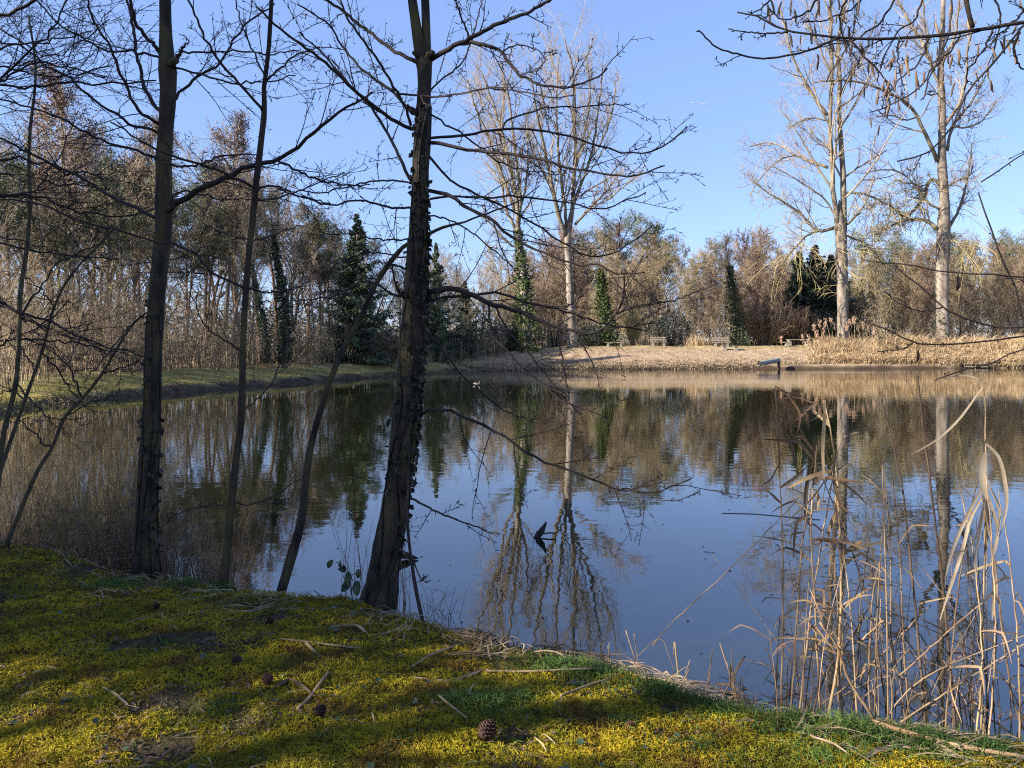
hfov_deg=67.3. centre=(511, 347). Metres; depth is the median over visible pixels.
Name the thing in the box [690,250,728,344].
bare tree
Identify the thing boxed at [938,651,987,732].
dry reed
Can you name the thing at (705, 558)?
floating debris
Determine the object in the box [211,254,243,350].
bare tree
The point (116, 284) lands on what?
bare tree
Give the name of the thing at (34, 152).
bare tree
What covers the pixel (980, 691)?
dry reed
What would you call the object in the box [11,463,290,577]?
reed tuft
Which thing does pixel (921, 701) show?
dry reed
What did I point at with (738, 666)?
reed stub
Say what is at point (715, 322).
bare tree
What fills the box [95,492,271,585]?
reed tuft
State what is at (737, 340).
ivy tree
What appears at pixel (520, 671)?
dry stalk
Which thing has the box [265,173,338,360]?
bare tree
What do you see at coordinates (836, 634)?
dry reed
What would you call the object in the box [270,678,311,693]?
reed leaf
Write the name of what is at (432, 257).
bare tree
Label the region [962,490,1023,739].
dry reed
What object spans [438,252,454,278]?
bare tree
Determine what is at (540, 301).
bare tree
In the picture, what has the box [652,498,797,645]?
dry reed
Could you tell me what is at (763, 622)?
dry reed
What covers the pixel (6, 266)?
bare tree
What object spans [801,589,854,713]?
dry reed
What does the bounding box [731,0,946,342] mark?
poplar tree
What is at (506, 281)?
bare tree
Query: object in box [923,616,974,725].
dry reed
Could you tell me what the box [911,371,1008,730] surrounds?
dry reed
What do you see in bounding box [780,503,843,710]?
dry reed
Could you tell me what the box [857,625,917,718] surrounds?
dry reed
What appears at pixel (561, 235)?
bare tree
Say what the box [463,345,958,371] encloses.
leaf litter
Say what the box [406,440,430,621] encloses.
thin stem
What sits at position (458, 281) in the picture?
bare tree
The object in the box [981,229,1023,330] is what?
bare tree
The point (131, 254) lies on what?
bare tree
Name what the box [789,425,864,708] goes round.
dry reed
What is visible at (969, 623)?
dry reed
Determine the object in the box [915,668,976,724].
dry reed
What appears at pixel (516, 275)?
bare tree
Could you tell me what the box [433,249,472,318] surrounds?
bare tree
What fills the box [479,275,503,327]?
bare tree
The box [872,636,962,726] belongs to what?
dry reed
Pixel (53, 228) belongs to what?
bare tree
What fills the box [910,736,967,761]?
reed leaf
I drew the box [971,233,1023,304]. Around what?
bare tree
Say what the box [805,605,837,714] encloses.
dry reed
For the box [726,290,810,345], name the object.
bare shrub
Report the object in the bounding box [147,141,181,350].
bare tree
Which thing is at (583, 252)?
pine tree
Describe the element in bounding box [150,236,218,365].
bare tree
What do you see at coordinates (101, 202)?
bare tree
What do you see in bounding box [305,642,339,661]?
dry stalk
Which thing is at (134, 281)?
bare tree
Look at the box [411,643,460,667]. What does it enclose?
dry stalk
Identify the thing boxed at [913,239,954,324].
bare tree
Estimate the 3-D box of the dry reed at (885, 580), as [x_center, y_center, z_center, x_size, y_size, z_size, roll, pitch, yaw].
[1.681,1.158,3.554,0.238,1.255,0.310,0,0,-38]
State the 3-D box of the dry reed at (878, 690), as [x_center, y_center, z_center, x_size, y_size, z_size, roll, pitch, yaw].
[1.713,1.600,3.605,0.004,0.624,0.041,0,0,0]
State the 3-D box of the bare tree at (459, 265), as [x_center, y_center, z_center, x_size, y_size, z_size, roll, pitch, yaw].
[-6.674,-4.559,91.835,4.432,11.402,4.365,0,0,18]
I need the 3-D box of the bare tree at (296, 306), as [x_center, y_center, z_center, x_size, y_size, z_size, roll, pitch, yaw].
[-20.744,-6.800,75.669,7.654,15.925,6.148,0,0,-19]
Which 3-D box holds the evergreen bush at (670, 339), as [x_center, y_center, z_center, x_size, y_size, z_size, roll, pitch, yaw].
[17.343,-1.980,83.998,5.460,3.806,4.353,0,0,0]
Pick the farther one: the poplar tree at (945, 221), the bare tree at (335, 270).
the poplar tree at (945, 221)
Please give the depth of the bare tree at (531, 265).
102.57 m
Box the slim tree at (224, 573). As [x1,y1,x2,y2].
[0,0,357,583]
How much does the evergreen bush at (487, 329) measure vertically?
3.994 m
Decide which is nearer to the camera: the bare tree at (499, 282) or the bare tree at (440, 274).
the bare tree at (440, 274)
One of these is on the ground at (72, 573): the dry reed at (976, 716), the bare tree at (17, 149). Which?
the bare tree at (17, 149)
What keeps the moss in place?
on the ground at (72, 573)
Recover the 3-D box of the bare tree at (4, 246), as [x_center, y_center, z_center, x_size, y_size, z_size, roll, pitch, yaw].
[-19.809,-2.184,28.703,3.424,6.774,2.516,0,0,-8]
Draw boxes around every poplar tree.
[436,22,554,352]
[512,0,647,346]
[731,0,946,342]
[784,0,1022,340]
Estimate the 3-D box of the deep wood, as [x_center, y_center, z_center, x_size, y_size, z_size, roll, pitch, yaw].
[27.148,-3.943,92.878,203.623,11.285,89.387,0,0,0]
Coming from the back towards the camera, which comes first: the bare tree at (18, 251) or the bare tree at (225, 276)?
the bare tree at (225, 276)
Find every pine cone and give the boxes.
[153,602,159,608]
[232,655,241,665]
[261,672,272,684]
[266,617,274,623]
[314,703,325,716]
[478,719,496,740]
[625,720,634,730]
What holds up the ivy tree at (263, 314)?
on the ground at (72, 573)
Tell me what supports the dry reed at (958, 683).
on the ground at (72, 573)
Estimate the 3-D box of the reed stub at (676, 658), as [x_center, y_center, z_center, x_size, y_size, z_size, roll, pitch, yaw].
[0.998,1.942,4.616,0.054,0.358,0.008,0,0,-23]
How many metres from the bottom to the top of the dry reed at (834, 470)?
1.546 m
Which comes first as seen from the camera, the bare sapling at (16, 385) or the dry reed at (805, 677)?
the dry reed at (805, 677)
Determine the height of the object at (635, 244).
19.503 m
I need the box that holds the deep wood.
[1,251,1022,361]
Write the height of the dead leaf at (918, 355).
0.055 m
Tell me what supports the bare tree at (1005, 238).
on the ground at (72, 573)
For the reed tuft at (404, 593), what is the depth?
5.98 m
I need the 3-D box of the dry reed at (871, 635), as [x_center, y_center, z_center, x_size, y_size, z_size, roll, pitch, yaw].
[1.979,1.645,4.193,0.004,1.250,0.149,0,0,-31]
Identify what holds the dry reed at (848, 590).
on the ground at (72, 573)
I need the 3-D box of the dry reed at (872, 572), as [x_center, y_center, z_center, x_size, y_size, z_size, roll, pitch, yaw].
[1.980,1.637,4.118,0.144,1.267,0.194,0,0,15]
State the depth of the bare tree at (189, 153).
75.62 m
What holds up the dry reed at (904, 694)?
on the ground at (72, 573)
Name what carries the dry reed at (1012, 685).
on the ground at (72, 573)
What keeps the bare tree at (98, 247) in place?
on the ground at (72, 573)
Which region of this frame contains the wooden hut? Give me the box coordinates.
[545,324,566,347]
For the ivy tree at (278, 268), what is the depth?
47.30 m
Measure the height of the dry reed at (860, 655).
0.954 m
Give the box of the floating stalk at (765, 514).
[726,513,819,519]
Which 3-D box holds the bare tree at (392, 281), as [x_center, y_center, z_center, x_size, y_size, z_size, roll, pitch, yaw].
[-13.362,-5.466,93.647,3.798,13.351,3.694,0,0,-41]
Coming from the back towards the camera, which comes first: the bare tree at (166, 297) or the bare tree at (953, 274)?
the bare tree at (953, 274)
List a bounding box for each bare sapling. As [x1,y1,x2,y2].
[0,15,154,484]
[0,234,117,471]
[0,300,165,545]
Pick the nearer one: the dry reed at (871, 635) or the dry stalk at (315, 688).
the dry stalk at (315, 688)
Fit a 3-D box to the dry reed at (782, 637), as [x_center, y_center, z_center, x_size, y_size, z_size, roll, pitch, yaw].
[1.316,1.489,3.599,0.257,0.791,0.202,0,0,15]
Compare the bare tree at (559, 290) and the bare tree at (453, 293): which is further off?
the bare tree at (559, 290)
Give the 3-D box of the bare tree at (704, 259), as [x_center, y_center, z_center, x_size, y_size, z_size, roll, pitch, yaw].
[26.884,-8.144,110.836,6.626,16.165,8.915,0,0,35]
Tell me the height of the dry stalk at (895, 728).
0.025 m
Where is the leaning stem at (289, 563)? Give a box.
[277,175,543,594]
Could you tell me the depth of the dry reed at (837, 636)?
3.94 m
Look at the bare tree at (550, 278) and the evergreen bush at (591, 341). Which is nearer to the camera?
the evergreen bush at (591, 341)
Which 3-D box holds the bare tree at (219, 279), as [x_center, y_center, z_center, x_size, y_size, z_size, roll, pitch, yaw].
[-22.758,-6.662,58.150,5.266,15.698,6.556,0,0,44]
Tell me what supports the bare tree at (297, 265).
on the ground at (72, 573)
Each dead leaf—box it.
[916,350,919,362]
[956,276,960,291]
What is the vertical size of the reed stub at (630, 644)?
0.298 m
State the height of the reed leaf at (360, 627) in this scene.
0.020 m
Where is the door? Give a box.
[551,332,557,347]
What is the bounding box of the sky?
[0,0,1023,344]
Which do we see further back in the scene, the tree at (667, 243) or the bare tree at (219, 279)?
the tree at (667, 243)
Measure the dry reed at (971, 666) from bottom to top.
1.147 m
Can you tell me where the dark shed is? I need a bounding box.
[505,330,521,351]
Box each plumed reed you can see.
[829,317,833,339]
[852,316,855,343]
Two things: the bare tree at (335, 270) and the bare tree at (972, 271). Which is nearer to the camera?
the bare tree at (335, 270)
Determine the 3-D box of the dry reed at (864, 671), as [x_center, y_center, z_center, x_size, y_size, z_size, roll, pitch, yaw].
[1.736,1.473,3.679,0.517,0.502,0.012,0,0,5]
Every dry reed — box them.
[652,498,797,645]
[707,555,808,708]
[727,624,807,730]
[741,659,816,710]
[742,648,786,701]
[754,434,865,713]
[757,610,890,716]
[757,693,804,707]
[761,526,799,700]
[762,386,819,711]
[764,633,794,696]
[765,582,822,711]
[775,615,779,709]
[776,650,823,701]
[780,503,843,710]
[783,528,807,710]
[784,480,841,707]
[785,665,787,706]
[786,400,891,716]
[788,555,845,712]
[788,580,801,705]
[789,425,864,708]
[792,605,840,708]
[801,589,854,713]
[801,649,911,712]
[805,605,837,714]
[809,447,896,715]
[812,603,873,713]
[816,473,881,714]
[819,622,874,718]
[820,660,846,713]
[821,576,853,711]
[821,605,930,705]
[826,589,879,717]
[830,547,884,712]
[830,560,929,718]
[831,562,841,714]
[845,544,950,692]
[854,465,898,722]
[857,465,921,721]
[857,596,1022,715]
[857,599,862,705]
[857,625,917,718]
[861,629,931,698]
[862,620,895,665]
[863,583,899,713]
[865,531,899,713]
[865,555,884,709]
[868,480,928,723]
[870,505,994,703]
[870,625,928,711]
[870,673,877,714]
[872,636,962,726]
[873,547,886,703]
[874,477,885,715]
[875,600,905,717]
[875,631,878,715]
[881,399,926,723]
[884,632,1023,722]
[888,663,964,727]
[896,595,991,678]
[899,644,1023,722]
[901,583,910,710]
[904,672,940,722]
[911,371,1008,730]
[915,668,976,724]
[917,375,956,733]
[920,479,984,727]
[920,619,969,719]
[921,633,928,723]
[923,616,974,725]
[924,584,925,708]
[937,615,938,721]
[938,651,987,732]
[939,542,1010,704]
[941,546,974,715]
[942,465,1011,736]
[946,558,952,694]
[948,647,1023,726]
[949,554,987,703]
[951,642,965,730]
[952,647,1023,738]
[952,654,984,730]
[955,563,997,728]
[957,540,998,694]
[958,483,1023,730]
[958,518,1008,692]
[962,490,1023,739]
[963,518,1000,714]
[967,637,979,701]
[968,619,998,695]
[970,690,1018,742]
[976,520,983,706]
[982,474,1010,742]
[985,718,1015,736]
[996,692,1023,719]
[999,584,1021,715]
[1001,708,1023,725]
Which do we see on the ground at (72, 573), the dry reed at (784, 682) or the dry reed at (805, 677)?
the dry reed at (805, 677)
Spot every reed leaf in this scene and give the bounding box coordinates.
[102,687,127,704]
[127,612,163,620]
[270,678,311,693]
[332,623,369,634]
[412,668,483,681]
[688,682,710,687]
[714,683,737,689]
[736,718,761,722]
[867,747,900,757]
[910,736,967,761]
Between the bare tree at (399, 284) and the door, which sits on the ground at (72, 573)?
the bare tree at (399, 284)
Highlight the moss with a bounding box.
[0,542,1023,767]
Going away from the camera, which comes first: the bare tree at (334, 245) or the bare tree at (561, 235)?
the bare tree at (334, 245)
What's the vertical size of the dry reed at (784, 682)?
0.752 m
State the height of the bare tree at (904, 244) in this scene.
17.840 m
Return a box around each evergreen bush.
[427,330,468,358]
[457,316,504,353]
[481,323,518,351]
[577,324,606,345]
[647,312,694,345]
[775,322,813,345]
[799,308,836,340]
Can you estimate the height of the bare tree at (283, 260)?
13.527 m
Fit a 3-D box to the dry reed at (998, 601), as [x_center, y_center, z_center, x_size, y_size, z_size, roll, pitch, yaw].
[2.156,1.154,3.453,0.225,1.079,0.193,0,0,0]
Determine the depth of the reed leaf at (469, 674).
3.84 m
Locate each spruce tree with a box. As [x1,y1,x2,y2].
[302,212,401,365]
[424,242,461,361]
[444,281,493,357]
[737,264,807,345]
[758,251,835,345]
[773,244,871,345]
[795,253,881,341]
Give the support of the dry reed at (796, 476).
on the ground at (72, 573)
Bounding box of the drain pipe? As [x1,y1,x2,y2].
[757,358,780,368]
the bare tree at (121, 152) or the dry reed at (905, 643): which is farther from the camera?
the bare tree at (121, 152)
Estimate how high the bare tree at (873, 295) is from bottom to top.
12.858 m
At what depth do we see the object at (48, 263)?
46.27 m
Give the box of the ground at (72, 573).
[0,341,1023,767]
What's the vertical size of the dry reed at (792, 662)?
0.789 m
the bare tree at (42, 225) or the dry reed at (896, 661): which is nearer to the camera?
the dry reed at (896, 661)
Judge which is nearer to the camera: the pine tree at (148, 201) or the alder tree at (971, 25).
the alder tree at (971, 25)
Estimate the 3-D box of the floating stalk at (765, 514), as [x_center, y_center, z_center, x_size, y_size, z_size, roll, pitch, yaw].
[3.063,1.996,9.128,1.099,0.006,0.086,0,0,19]
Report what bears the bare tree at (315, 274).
on the ground at (72, 573)
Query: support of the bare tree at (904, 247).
on the ground at (72, 573)
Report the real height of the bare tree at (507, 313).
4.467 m
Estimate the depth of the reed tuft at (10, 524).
7.87 m
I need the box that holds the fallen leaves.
[0,563,955,767]
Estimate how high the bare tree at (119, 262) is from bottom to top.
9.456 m
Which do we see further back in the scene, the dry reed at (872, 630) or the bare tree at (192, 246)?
the bare tree at (192, 246)
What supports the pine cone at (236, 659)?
on the ground at (72, 573)
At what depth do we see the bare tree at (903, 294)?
93.84 m
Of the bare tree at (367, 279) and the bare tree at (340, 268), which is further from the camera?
the bare tree at (340, 268)
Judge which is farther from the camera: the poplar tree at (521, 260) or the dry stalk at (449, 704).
the poplar tree at (521, 260)
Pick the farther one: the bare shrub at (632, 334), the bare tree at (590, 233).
the bare tree at (590, 233)
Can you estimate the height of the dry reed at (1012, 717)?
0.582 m
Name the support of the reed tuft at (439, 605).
in the water
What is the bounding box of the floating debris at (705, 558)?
[170,406,1023,688]
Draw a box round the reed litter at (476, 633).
[0,539,1023,767]
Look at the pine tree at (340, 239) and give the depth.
77.82 m
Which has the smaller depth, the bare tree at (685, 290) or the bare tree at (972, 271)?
the bare tree at (685, 290)
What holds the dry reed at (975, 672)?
in the water
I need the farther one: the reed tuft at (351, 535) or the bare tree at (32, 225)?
the bare tree at (32, 225)
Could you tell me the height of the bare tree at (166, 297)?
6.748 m
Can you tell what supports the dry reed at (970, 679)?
in the water
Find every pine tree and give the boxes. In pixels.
[0,148,60,354]
[0,153,34,228]
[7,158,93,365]
[43,187,103,352]
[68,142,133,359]
[69,169,151,357]
[102,164,154,361]
[109,167,187,359]
[112,156,181,360]
[168,210,219,340]
[174,198,234,363]
[176,170,232,345]
[187,158,266,359]
[224,193,278,361]
[241,178,296,342]
[285,204,336,358]
[292,215,341,356]
[311,220,346,350]
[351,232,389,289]
[540,226,598,296]
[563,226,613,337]
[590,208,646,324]
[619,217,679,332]
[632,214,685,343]
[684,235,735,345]
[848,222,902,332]
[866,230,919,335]
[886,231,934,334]
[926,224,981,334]
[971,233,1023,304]
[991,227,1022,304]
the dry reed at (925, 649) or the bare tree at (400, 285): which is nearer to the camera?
the dry reed at (925, 649)
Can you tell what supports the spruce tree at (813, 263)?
on the ground at (72, 573)
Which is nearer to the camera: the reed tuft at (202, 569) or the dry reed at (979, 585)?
the dry reed at (979, 585)
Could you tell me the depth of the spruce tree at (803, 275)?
91.72 m
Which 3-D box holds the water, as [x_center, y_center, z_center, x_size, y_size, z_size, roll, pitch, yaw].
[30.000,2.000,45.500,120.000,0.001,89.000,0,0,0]
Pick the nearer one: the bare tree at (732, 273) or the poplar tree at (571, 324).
the poplar tree at (571, 324)
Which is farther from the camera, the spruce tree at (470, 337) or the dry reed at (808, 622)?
the spruce tree at (470, 337)
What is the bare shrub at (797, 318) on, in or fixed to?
on the ground at (72, 573)
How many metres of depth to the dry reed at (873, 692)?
3.64 m
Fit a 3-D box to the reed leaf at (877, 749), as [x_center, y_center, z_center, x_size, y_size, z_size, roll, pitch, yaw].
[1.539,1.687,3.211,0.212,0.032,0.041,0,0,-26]
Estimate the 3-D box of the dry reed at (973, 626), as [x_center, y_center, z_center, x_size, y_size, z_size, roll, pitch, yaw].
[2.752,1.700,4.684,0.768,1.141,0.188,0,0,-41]
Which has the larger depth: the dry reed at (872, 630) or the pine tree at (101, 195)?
the pine tree at (101, 195)
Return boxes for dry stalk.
[281,638,359,648]
[296,671,329,709]
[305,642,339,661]
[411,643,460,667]
[438,694,466,718]
[485,668,593,672]
[560,678,609,695]
[870,719,1023,757]
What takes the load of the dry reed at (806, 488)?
on the moss
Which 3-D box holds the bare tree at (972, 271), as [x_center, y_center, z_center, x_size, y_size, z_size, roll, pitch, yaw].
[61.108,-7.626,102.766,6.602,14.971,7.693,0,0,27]
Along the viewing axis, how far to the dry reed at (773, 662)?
3.49 m
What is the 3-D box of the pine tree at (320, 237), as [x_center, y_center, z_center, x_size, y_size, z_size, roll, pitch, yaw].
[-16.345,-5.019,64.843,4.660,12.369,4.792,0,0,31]
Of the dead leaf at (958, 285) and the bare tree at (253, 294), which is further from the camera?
the bare tree at (253, 294)
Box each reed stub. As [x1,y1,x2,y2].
[626,631,634,658]
[637,639,674,670]
[665,666,690,683]
[674,642,679,678]
[708,649,712,680]
[719,643,734,690]
[723,656,745,694]
[729,662,737,702]
[732,671,746,706]
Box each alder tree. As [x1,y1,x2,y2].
[0,0,414,577]
[9,60,138,366]
[92,111,201,251]
[185,108,273,362]
[243,0,748,614]
[696,0,1023,175]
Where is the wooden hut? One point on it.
(552, 342)
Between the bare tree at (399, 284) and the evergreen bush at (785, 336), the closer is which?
the bare tree at (399, 284)
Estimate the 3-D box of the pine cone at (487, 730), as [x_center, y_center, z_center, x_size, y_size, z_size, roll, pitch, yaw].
[-0.100,1.574,3.170,0.082,0.079,0.079,-47,2,-29]
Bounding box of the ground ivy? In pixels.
[5,545,1009,767]
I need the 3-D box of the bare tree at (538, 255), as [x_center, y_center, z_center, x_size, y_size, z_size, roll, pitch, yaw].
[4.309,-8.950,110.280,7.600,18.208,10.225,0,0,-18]
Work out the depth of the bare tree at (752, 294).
93.30 m
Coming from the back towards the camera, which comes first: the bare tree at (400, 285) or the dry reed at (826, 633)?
the bare tree at (400, 285)
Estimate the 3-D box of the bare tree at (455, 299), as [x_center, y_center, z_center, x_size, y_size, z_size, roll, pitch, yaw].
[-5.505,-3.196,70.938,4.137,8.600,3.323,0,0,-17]
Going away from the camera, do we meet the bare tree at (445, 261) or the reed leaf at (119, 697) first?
the reed leaf at (119, 697)
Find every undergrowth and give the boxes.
[0,223,509,388]
[498,294,1023,348]
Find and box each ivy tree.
[224,201,276,366]
[241,168,300,367]
[578,222,624,345]
[705,230,754,345]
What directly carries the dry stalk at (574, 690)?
on the ground at (72, 573)
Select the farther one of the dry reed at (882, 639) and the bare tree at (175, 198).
the bare tree at (175, 198)
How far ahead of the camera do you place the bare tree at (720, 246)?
113.72 m
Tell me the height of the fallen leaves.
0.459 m
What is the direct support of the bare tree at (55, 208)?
on the ground at (72, 573)
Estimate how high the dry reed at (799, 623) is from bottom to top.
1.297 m
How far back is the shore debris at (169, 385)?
31.31 m
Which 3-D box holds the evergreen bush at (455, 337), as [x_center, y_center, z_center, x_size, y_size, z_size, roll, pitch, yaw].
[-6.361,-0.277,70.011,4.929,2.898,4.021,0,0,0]
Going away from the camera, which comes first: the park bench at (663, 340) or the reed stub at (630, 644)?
the reed stub at (630, 644)
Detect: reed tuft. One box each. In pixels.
[0,436,138,547]
[0,437,174,566]
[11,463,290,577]
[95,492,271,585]
[310,439,373,598]
[362,518,421,616]
[397,584,466,624]
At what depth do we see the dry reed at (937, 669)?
4.12 m
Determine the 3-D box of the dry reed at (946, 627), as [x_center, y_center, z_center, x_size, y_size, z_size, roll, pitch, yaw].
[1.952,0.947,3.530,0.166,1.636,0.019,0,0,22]
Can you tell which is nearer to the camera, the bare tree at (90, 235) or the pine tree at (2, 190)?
the pine tree at (2, 190)
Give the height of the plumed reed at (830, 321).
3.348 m
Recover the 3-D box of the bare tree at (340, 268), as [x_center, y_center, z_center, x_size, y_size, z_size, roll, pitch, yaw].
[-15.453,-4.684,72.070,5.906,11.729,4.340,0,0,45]
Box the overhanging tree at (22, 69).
[0,0,200,403]
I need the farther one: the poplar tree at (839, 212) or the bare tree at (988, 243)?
the bare tree at (988, 243)
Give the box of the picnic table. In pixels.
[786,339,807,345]
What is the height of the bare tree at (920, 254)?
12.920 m
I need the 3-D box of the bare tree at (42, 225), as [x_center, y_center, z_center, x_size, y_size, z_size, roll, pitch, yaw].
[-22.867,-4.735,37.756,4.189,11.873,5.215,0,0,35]
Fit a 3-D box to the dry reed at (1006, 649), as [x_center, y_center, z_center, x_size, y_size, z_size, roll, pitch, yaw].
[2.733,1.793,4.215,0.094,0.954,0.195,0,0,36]
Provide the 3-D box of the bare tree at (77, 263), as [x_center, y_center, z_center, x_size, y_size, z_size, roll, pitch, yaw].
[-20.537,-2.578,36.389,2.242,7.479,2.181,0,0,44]
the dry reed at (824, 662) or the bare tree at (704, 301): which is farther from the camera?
the bare tree at (704, 301)
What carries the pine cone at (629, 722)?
on the ground at (72, 573)
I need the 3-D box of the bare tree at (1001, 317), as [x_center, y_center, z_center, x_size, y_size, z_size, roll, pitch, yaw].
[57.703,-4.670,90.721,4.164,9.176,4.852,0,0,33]
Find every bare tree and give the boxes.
[0,87,74,358]
[0,122,69,279]
[0,122,108,369]
[0,137,64,367]
[0,144,41,291]
[0,149,57,363]
[0,166,94,335]
[0,197,28,294]
[0,203,19,310]
[1,125,100,287]
[2,138,52,286]
[16,120,111,353]
[51,214,99,353]
[53,152,154,365]
[65,154,112,329]
[78,144,169,360]
[79,141,108,315]
[85,170,149,362]
[85,190,148,369]
[86,221,150,360]
[90,258,139,369]
[93,119,144,318]
[94,195,172,340]
[108,143,202,270]
[132,167,186,297]
[140,147,192,312]
[144,242,179,326]
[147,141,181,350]
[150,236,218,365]
[166,193,221,364]
[172,131,240,325]
[177,161,244,359]
[184,114,286,315]
[193,152,253,357]
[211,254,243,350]
[216,174,277,346]
[217,172,287,361]
[220,251,265,366]
[230,196,274,364]
[255,205,305,357]
[263,204,337,356]
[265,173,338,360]
[266,200,323,354]
[270,205,320,356]
[288,222,336,348]
[300,252,329,359]
[306,209,354,321]
[320,244,348,325]
[326,231,350,321]
[329,239,351,340]
[358,233,382,314]
[368,243,391,313]
[376,249,403,312]
[379,258,404,326]
[380,259,403,334]
[385,249,402,335]
[392,268,404,306]
[395,270,403,308]
[426,246,447,328]
[429,252,458,302]
[429,255,447,309]
[431,265,455,339]
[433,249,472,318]
[435,269,470,340]
[437,270,468,319]
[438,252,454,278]
[443,268,477,328]
[444,261,470,330]
[446,264,475,307]
[448,293,482,361]
[458,259,495,315]
[468,252,492,327]
[475,280,505,349]
[477,240,513,327]
[479,248,527,323]
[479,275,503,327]
[481,269,506,323]
[490,294,508,353]
[495,310,511,354]
[497,262,512,323]
[497,264,536,323]
[498,269,521,327]
[505,250,544,329]
[506,251,547,325]
[528,224,562,345]
[529,235,577,323]
[530,258,565,347]
[532,283,554,338]
[541,238,594,325]
[542,223,584,322]
[556,238,606,344]
[558,229,613,322]
[573,255,598,327]
[584,266,613,345]
[587,234,644,334]
[590,218,632,343]
[607,247,651,331]
[607,256,647,343]
[625,223,672,327]
[628,245,681,345]
[632,239,676,336]
[647,235,682,344]
[662,233,711,345]
[669,246,703,324]
[675,239,718,337]
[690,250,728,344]
[692,267,718,345]
[700,240,753,345]
[701,290,726,341]
[711,258,752,343]
[715,235,775,334]
[724,227,763,319]
[725,282,759,344]
[735,226,773,305]
[740,249,778,345]
[743,224,792,300]
[761,253,802,344]
[768,238,791,281]
[773,244,806,274]
[802,266,835,321]
[824,251,859,312]
[847,252,891,331]
[849,240,879,322]
[851,244,893,339]
[860,260,904,335]
[870,246,911,331]
[877,249,922,334]
[884,252,921,331]
[892,244,935,311]
[894,247,935,333]
[897,257,934,333]
[908,266,935,334]
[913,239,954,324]
[921,240,967,314]
[932,252,982,334]
[949,266,991,335]
[950,238,994,335]
[951,232,997,336]
[972,238,1023,336]
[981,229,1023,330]
[981,237,1018,329]
[981,243,1023,335]
[982,268,1021,337]
[986,260,1023,333]
[1014,272,1023,315]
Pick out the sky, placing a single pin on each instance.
(672, 70)
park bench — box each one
[605,342,623,346]
[650,337,665,345]
[712,337,730,346]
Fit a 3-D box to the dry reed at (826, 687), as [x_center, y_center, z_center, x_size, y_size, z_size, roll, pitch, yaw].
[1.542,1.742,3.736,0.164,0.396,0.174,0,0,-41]
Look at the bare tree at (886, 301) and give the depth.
85.41 m
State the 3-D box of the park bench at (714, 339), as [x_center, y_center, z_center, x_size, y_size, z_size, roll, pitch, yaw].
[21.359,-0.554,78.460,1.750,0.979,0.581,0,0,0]
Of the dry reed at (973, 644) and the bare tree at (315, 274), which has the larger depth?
the bare tree at (315, 274)
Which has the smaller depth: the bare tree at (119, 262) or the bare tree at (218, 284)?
the bare tree at (119, 262)
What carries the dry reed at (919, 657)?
on the ground at (72, 573)
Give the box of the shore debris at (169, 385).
[2,371,460,412]
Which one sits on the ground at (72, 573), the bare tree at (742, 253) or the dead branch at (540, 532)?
the bare tree at (742, 253)
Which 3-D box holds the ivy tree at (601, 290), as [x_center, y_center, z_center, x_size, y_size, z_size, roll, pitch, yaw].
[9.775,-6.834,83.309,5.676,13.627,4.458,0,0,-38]
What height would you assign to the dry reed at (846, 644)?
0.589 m
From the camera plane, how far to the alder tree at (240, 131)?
56.02 m
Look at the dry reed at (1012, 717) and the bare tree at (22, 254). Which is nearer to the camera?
the dry reed at (1012, 717)
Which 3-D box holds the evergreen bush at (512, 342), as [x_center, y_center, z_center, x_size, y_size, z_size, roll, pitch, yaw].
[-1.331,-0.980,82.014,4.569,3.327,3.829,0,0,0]
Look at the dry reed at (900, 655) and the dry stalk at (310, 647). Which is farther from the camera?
the dry reed at (900, 655)
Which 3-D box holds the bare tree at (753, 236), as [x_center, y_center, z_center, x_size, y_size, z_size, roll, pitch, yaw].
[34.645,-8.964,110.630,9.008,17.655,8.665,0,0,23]
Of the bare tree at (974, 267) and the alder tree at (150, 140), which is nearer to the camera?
the alder tree at (150, 140)
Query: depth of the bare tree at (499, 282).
88.61 m
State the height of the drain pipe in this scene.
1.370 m
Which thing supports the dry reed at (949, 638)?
in the water
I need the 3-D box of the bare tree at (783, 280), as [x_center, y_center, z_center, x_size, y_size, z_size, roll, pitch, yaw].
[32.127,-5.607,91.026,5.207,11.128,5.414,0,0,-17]
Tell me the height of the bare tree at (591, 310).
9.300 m
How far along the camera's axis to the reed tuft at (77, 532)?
7.15 m
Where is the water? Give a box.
[0,368,1023,744]
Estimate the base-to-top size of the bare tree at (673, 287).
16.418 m
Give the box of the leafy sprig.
[327,560,360,601]
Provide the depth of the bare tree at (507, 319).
84.65 m
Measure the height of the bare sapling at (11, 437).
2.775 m
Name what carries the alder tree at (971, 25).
on the ground at (72, 573)
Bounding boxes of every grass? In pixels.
[0,361,480,414]
[635,331,1023,367]
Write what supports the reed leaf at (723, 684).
on the water
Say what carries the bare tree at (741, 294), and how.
on the ground at (72, 573)
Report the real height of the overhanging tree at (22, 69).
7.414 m
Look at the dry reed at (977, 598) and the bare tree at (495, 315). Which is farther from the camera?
the bare tree at (495, 315)
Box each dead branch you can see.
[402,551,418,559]
[534,521,546,537]
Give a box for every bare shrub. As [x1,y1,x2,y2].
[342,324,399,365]
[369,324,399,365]
[617,301,649,345]
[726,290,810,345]
[772,302,820,345]
[863,151,1023,380]
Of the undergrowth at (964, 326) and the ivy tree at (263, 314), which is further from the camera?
the undergrowth at (964, 326)

